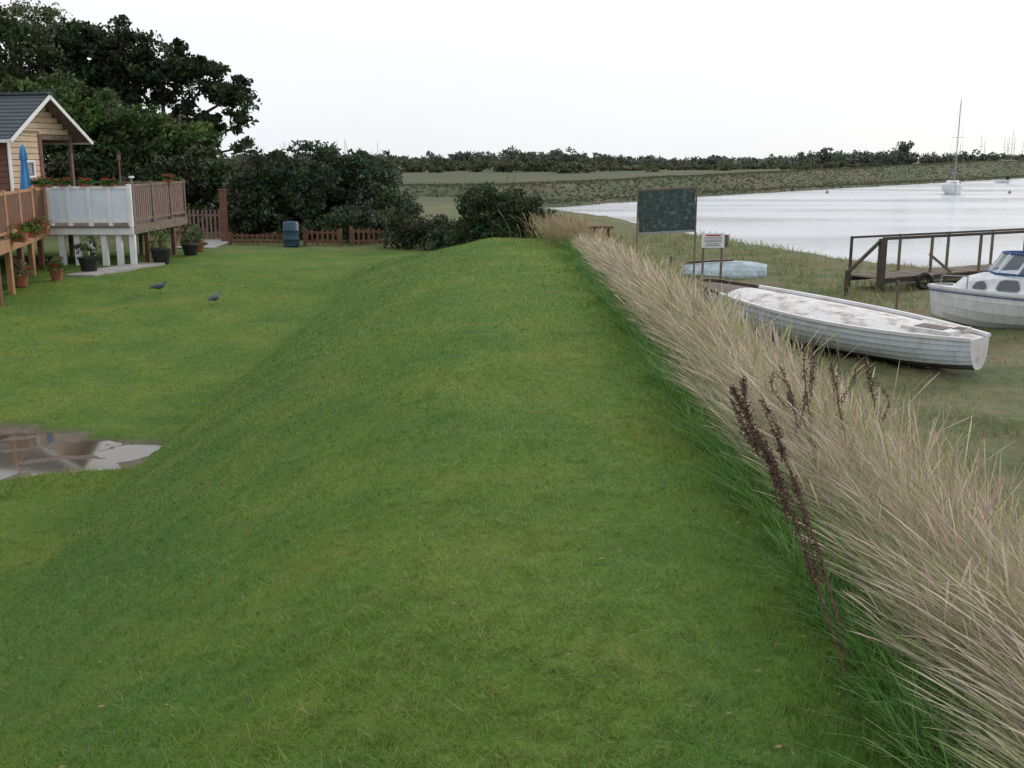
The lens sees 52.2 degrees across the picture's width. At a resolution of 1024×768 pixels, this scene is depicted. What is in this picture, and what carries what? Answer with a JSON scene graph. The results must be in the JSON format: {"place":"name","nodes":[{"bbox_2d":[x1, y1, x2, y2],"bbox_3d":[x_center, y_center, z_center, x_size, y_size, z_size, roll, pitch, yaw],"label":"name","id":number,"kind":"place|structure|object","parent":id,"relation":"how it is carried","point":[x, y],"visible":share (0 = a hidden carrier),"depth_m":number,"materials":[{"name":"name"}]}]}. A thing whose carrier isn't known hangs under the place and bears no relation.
{"place":"outdoors","nodes":[
{"label":"outdoors","id":0,"kind":"place"},
{"bbox_2d":[65,262,164,276],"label":"concrete path","id":1,"kind":"structure","parent":0,"point":[117,269],"depth_m":25.95,"materials":[{"name":"grey concrete"}]},
{"bbox_2d":[71,235,101,271],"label":"potted shrub","id":2,"kind":"object","parent":1,"relation":"on","point":[89,263],"visible":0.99,"depth_m":25.37,"materials":[{"name":"green plant"}]},
{"bbox_2d":[177,239,227,248],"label":"gravel path","id":3,"kind":"structure","parent":0,"point":[213,243],"depth_m":33.98,"materials":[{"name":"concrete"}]},
{"bbox_2d":[0,160,1023,767],"bbox_3d":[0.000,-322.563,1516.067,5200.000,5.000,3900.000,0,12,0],"label":"ground","id":4,"kind":"structure","parent":0,"point":[282,258],"depth_m":6.02,"materials":[{"name":"green plant"}]},
{"bbox_2d":[13,258,33,286],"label":"potted plant","id":5,"kind":"object","parent":4,"relation":"on","point":[21,275],"visible":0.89,"depth_m":23.34,"materials":[{"name":"green plant"}]},
{"bbox_2d":[0,0,72,63],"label":"wispy birch tree","id":6,"kind":"object","parent":4,"relation":"on","point":[47,15],"visible":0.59,"depth_m":51.78,"materials":[{"name":"green plant"}]},
{"bbox_2d":[0,2,85,152],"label":"ash tree","id":7,"kind":"object","parent":4,"relation":"on","point":[16,53],"visible":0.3,"depth_m":44.49,"materials":[{"name":"green plant"}]},
{"bbox_2d":[43,255,66,280],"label":"potted plant","id":8,"kind":"object","parent":4,"relation":"on","point":[56,269],"visible":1,"depth_m":24.11,"materials":[{"name":"green plant"}]},
{"bbox_2d":[0,432,162,479],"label":"puddle","id":9,"kind":"object","parent":4,"relation":"on","point":[9,462],"depth_m":12.65,"materials":[{"name":"grey liquid"}]},
{"bbox_2d":[0,179,187,305],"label":"raised deck","id":10,"kind":"structure","parent":4,"relation":"on","point":[104,212],"depth_m":26.73,"materials":[{"name":"white paint"}]},
{"bbox_2d":[0,222,29,242],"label":"flower planter","id":11,"kind":"object","parent":10,"relation":"on","point":[21,236],"visible":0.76,"depth_m":22.37,"materials":[{"name":"ceramic"}]},
{"bbox_2d":[19,145,31,189],"bbox_3d":[-11.950,-4.856,25.703,0.440,2.020,0.440,0,12,0],"label":"closed parasol","id":12,"kind":"object","parent":10,"relation":"on","point":[24,176],"visible":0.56,"depth_m":25.57,"materials":[{"name":"blue fabric"}]},
{"bbox_2d":[14,217,42,237],"bbox_3d":[-10.995,-3.556,23.688,0.736,0.463,0.404,0,12,0],"label":"flower planter","id":13,"kind":"object","parent":10,"relation":"on","point":[35,231],"visible":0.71,"depth_m":23.64,"materials":[{"name":"ceramic"}]},
{"bbox_2d":[29,176,53,188],"bbox_3d":[-11.406,-4.892,25.352,0.584,0.302,0.432,3,12,14],"label":"flower planter","id":14,"kind":"object","parent":10,"relation":"on","point":[39,182],"visible":1,"depth_m":25.28,"materials":[{"name":"ceramic"}]},
{"bbox_2d":[32,215,51,233],"bbox_3d":[-11.360,-3.820,24.948,0.699,0.452,0.440,-3,12,-13],"label":"flower planter","id":15,"kind":"object","parent":10,"relation":"on","point":[46,229],"visible":0.53,"depth_m":24.92,"materials":[{"name":"ceramic"}]},
{"bbox_2d":[0,92,92,222],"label":"timber lodge","id":16,"kind":"structure","parent":10,"relation":"on","point":[32,122],"depth_m":27.28,"materials":[{"name":"white paint"}]},
{"bbox_2d":[27,160,36,177],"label":"windows","id":17,"kind":"structure","parent":16,"relation":"in","point":[31,163],"depth_m":27.33,"materials":[{"name":"white paint"}]},
{"bbox_2d":[53,177,73,185],"bbox_3d":[-11.398,-5.154,26.554,0.524,0.254,0.435,0,12,0],"label":"flower planter","id":18,"kind":"object","parent":10,"relation":"on","point":[64,181],"visible":0.99,"depth_m":26.49,"materials":[{"name":"ceramic"}]},
{"bbox_2d":[75,177,94,185],"bbox_3d":[-10.840,-5.130,26.557,0.475,0.279,0.429,-6,14,-27],"label":"flower planter","id":19,"kind":"object","parent":10,"relation":"on","point":[85,182],"visible":1,"depth_m":26.49,"materials":[{"name":"ceramic"}]},
{"bbox_2d":[98,177,118,185],"bbox_3d":[-10.253,-5.141,26.541,0.491,0.268,0.411,0,12,0],"label":"flower planter","id":20,"kind":"object","parent":10,"relation":"on","point":[106,181],"visible":1,"depth_m":26.50,"materials":[{"name":"ceramic"}]},
{"bbox_2d":[116,151,124,223],"bbox_3d":[-10.300,-5.175,27.527,0.148,1.880,0.148,5,13,22],"label":"garden lantern","id":21,"kind":"object","parent":10,"relation":"on","point":[118,154],"visible":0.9,"depth_m":27.38,"materials":[{"name":"brown paint"}]},
{"bbox_2d":[159,173,178,181],"bbox_3d":[-9.745,-5.861,29.611,0.539,0.254,0.414,0,12,0],"label":"flower planter","id":22,"kind":"object","parent":10,"relation":"on","point":[167,177],"visible":1,"depth_m":29.57,"materials":[{"name":"ceramic"}]},
{"bbox_2d":[0,73,223,180],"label":"field maple tree","id":23,"kind":"object","parent":4,"relation":"on","point":[160,134],"visible":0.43,"depth_m":40.01,"materials":[{"name":"green plant"}]},
{"bbox_2d":[21,14,261,168],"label":"oak tree","id":24,"kind":"object","parent":4,"relation":"on","point":[114,63],"visible":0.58,"depth_m":49.27,"materials":[{"name":"green plant"}]},
{"bbox_2d":[148,280,167,292],"bbox_3d":[-7.764,-2.135,22.956,0.451,0.269,0.147,-6,13,-24],"label":"wood pigeon","id":25,"kind":"object","parent":4,"relation":"on","point":[160,286],"visible":1,"depth_m":22.91,"materials":[{"name":"grey"}]},
{"bbox_2d":[147,228,171,263],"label":"potted shrub","id":26,"kind":"object","parent":4,"relation":"on","point":[161,254],"visible":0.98,"depth_m":27.53,"materials":[{"name":"green plant"}]},
{"bbox_2d":[42,139,278,232],"bbox_3d":[-15.321,-7.650,39.300,15.649,4.236,3.919,0,12,0],"label":"dark hedge","id":27,"kind":"object","parent":4,"relation":"on","point":[200,197],"visible":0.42,"depth_m":38.75,"materials":[{"name":"green plant"}]},
{"bbox_2d":[180,222,202,255],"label":"potted shrub","id":28,"kind":"object","parent":4,"relation":"on","point":[190,249],"visible":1,"depth_m":29.91,"materials":[{"name":"green plant"}]},
{"bbox_2d":[190,226,207,250],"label":"potted plant","id":29,"kind":"object","parent":4,"relation":"on","point":[202,245],"visible":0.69,"depth_m":31.61,"materials":[{"name":"green plant"}]},
{"bbox_2d":[178,208,220,239],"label":"wooden gate","id":30,"kind":"structure","parent":4,"relation":"on","point":[206,215],"depth_m":35.70,"materials":[{"name":"brown wood"}]},
{"bbox_2d":[208,291,220,303],"bbox_3d":[-6.205,-1.789,21.794,0.147,0.269,0.451,4,13,20],"label":"wood pigeon","id":31,"kind":"object","parent":4,"relation":"on","point":[214,297],"visible":1,"depth_m":21.75,"materials":[{"name":"grey"}]},
{"bbox_2d":[217,189,227,240],"bbox_3d":[-9.600,-5.587,34.802,0.250,1.785,0.250,0,12,0],"label":"gate post","id":32,"kind":"object","parent":4,"relation":"on","point":[223,213],"visible":0.82,"depth_m":34.71,"materials":[{"name":"brown wood"}]},
{"bbox_2d":[228,232,282,244],"bbox_3d":[-8.200,-4.710,34.018,2.097,0.470,0.094,1,12,3],"label":"picket fence","id":33,"kind":"object","parent":4,"relation":"on","point":[247,241],"visible":0.77,"depth_m":34.01,"materials":[{"name":"brown wood"}]},
{"bbox_2d":[283,221,299,246],"bbox_3d":[-7.050,-4.789,33.337,0.540,0.790,0.540,0,12,0],"label":"blue barrel","id":34,"kind":"object","parent":4,"relation":"on","point":[291,238],"visible":1,"depth_m":33.14,"materials":[{"name":"plastic"}]},
{"bbox_2d":[203,139,402,238],"bbox_3d":[-7.410,-6.869,37.104,7.230,3.587,3.782,0,12,0],"label":"hawthorn bush","id":35,"kind":"object","parent":4,"relation":"on","point":[307,196],"visible":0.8,"depth_m":36.54,"materials":[{"name":"green plant"}]},
{"bbox_2d":[303,228,342,245],"bbox_3d":[-6.100,-4.710,33.660,1.320,0.620,0.104,2,12,9],"label":"picket fence","id":36,"kind":"object","parent":4,"relation":"on","point":[306,241],"visible":0.94,"depth_m":33.65,"materials":[{"name":"brown wood"}]},
{"bbox_2d":[349,226,387,245],"bbox_3d":[-4.600,-4.714,33.557,1.379,0.670,0.114,4,13,18],"label":"picket fence","id":37,"kind":"object","parent":4,"relation":"on","point":[358,232],"visible":0.79,"depth_m":33.58,"materials":[{"name":"brown wood"}]},
{"bbox_2d":[318,184,457,250],"bbox_3d":[-3.594,-5.177,32.735,3.703,2.044,6.995,-5,13,-24],"label":"hedge","id":38,"kind":"object","parent":4,"relation":"on","point":[397,217],"visible":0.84,"depth_m":32.68,"materials":[{"name":"green plant"}]},
{"bbox_2d":[20,263,838,767],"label":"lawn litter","id":39,"kind":"object","parent":4,"relation":"on","point":[452,603],"visible":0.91,"depth_m":3.78,"materials":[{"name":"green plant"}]},
{"bbox_2d":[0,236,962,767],"bbox_3d":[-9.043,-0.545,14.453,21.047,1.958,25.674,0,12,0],"label":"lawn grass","id":40,"kind":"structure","parent":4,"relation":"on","point":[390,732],"depth_m":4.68,"materials":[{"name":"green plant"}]},
{"bbox_2d":[443,181,560,245],"bbox_3d":[-0.372,-4.273,26.899,3.692,1.896,2.182,6,13,24],"label":"blackthorn bush","id":41,"kind":"object","parent":4,"relation":"on","point":[470,229],"visible":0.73,"depth_m":26.36,"materials":[{"name":"green plant"}]},
{"bbox_2d":[116,140,539,230],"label":"bush twigs","id":42,"kind":"object","parent":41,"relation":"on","point":[486,207],"visible":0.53,"depth_m":36.88,"materials":[{"name":"green plant"}]},
{"bbox_2d":[219,157,884,172],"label":"distant hedgerow","id":43,"kind":"object","parent":4,"relation":"on","point":[412,164],"visible":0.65,"depth_m":237.99,"materials":[{"name":"green plant"}]},
{"bbox_2d":[498,210,638,251],"bbox_3d":[1.214,-3.249,23.837,3.074,1.525,6.295,0,12,0],"label":"reed clump","id":44,"kind":"object","parent":4,"relation":"on","point":[559,227],"visible":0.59,"depth_m":22.07,"materials":[{"name":"beige plant"}]},
{"bbox_2d":[590,225,613,242],"bbox_3d":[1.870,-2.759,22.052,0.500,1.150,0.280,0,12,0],"label":"wooden bench","id":45,"kind":"object","parent":4,"relation":"on","point":[608,227],"visible":0.41,"depth_m":21.80,"materials":[{"name":"brown wood"}]},
{"bbox_2d":[199,160,1023,204],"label":"bank grass","id":46,"kind":"structure","parent":4,"relation":"on","point":[570,199],"depth_m":136.15,"materials":[{"name":"green plant"}]},
{"bbox_2d":[219,140,1023,166],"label":"distant treeline","id":47,"kind":"object","parent":4,"relation":"on","point":[903,154],"visible":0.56,"depth_m":343.23,"materials":[{"name":"green plant"}]},
{"bbox_2d":[636,186,697,276],"bbox_3d":[3.950,-3.770,26.816,1.525,2.580,0.090,0,12,0],"label":"weathered display board","id":48,"kind":"object","parent":4,"relation":"on","point":[664,211],"visible":0.88,"depth_m":26.66,"materials":[{"name":"metal"}]},
{"bbox_2d":[701,233,728,278],"bbox_3d":[4.835,-2.858,25.018,0.650,1.500,0.157,0,12,0],"label":"notice sign","id":49,"kind":"object","parent":4,"relation":"on","point":[715,240],"visible":0.92,"depth_m":24.84,"materials":[{"name":"white paint"}]},
{"bbox_2d":[682,259,766,277],"bbox_3d":[5.964,-3.300,29.464,2.380,0.465,1.150,3,20,14],"label":"upturned dinghy","id":50,"kind":"object","parent":4,"relation":"on","point":[742,269],"visible":0.82,"depth_m":29.11,"materials":[{"name":"blue plastic"}]},
{"bbox_2d":[769,365,802,455],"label":"dock plant","id":51,"kind":"object","parent":4,"relation":"on","point":[782,379],"visible":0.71,"depth_m":5.62,"materials":[{"name":"brown plant"}]},
{"bbox_2d":[729,376,847,676],"bbox_3d":[0.958,0.458,3.682,0.096,0.827,0.852,-3,13,-14],"label":"dock plant","id":52,"kind":"object","parent":4,"relation":"on","point":[770,462],"visible":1,"depth_m":3.74,"materials":[{"name":"brown plant"}]},
{"bbox_2d":[786,392,819,479],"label":"dock plant","id":53,"kind":"object","parent":4,"relation":"on","point":[793,400],"visible":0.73,"depth_m":5.22,"materials":[{"name":"brown plant"}]},
{"bbox_2d":[757,398,849,661],"bbox_3d":[1.071,0.489,3.791,0.075,0.722,0.820,-2,12,-11],"label":"dock plant","id":54,"kind":"object","parent":4,"relation":"on","point":[781,449],"visible":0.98,"depth_m":3.81,"materials":[{"name":"brown plant"}]},
{"bbox_2d":[800,338,818,450],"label":"dock plant","id":55,"kind":"object","parent":4,"relation":"on","point":[805,371],"visible":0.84,"depth_m":5.40,"materials":[{"name":"brown plant"}]},
{"bbox_2d":[693,277,990,369],"bbox_3d":[5.292,-1.091,18.114,1.559,0.962,6.189,-12,17,-31],"label":"old wooden boat","id":56,"kind":"object","parent":4,"relation":"on","point":[894,336],"visible":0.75,"depth_m":16.93,"materials":[{"name":"paint"}]},
{"bbox_2d":[828,338,857,498],"bbox_3d":[1.689,0.186,5.382,0.101,0.823,0.214,-10,16,-39],"label":"dock plant","id":57,"kind":"object","parent":4,"relation":"on","point":[834,384],"visible":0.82,"depth_m":5.35,"materials":[{"name":"brown plant"}]},
{"bbox_2d":[855,355,891,479],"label":"dock plant","id":58,"kind":"object","parent":4,"relation":"on","point":[869,377],"visible":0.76,"depth_m":5.52,"materials":[{"name":"brown plant"}]},
{"bbox_2d":[895,280,899,309],"bbox_3d":[8.150,-1.737,22.128,0.055,0.920,0.055,-5,13,-22],"label":"mooring stake","id":59,"kind":"object","parent":4,"relation":"on","point":[897,295],"visible":0.65,"depth_m":22.08,"materials":[{"name":"brown wood"}]},
{"bbox_2d":[844,228,1023,295],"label":"wooden jetty","id":60,"kind":"object","parent":4,"relation":"on","point":[882,276],"visible":0.76,"depth_m":26.54,"materials":[{"name":"brown wood"}]},
{"bbox_2d":[916,272,933,289],"bbox_3d":[10.313,-2.565,26.087,0.460,0.460,0.120,0,12,0],"label":"tyre fender","id":61,"kind":"object","parent":60,"relation":"hanging from","point":[920,277],"visible":0.85,"depth_m":26.04,"materials":[{"name":"black rubber"}]},
{"bbox_2d":[927,250,1023,328],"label":"cabin cruiser","id":62,"kind":"object","parent":4,"relation":"on","point":[992,296],"visible":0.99,"depth_m":20.01,"materials":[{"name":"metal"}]},
{"bbox_2d":[960,131,1023,160],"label":"distant marina yachts","id":63,"kind":"object","parent":4,"relation":"on","point":[1004,146],"visible":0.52,"depth_m":352.18,"materials":[{"name":"metal"}]},
{"bbox_2d":[0,0,1023,159],"label":"sky","id":64,"kind":"structure","parent":0,"point":[669,79],"materials":[{"name":"white"}]},
{"bbox_2d":[550,178,1023,267],"bbox_3d":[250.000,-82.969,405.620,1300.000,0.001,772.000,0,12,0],"label":"river","id":65,"kind":"structure","parent":0,"point":[830,223],"depth_m":72.50,"materials":[{"name":"grey liquid"}]},
{"bbox_2d":[941,99,964,194],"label":"moored yacht","id":66,"kind":"object","parent":65,"relation":"on","point":[953,187],"visible":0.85,"depth_m":120.20,"materials":[{"name":"metal"}]},
{"bbox_2d":[995,176,1009,182],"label":"moored dinghy","id":67,"kind":"object","parent":65,"relation":"on","point":[1007,180],"visible":0.91,"depth_m":181.75,"materials":[{"name":"white plastic"}]},
{"bbox_2d":[555,227,1023,767],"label":"tall dry grass","id":68,"kind":"structure","parent":0,"point":[949,621],"depth_m":4.38,"materials":[{"name":"beige plant"}]},
{"bbox_2d":[599,224,1023,598],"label":"marsh grass","id":69,"kind":"structure","parent":0,"point":[678,250],"depth_m":24.86,"materials":[{"name":"plant"}]}
]}

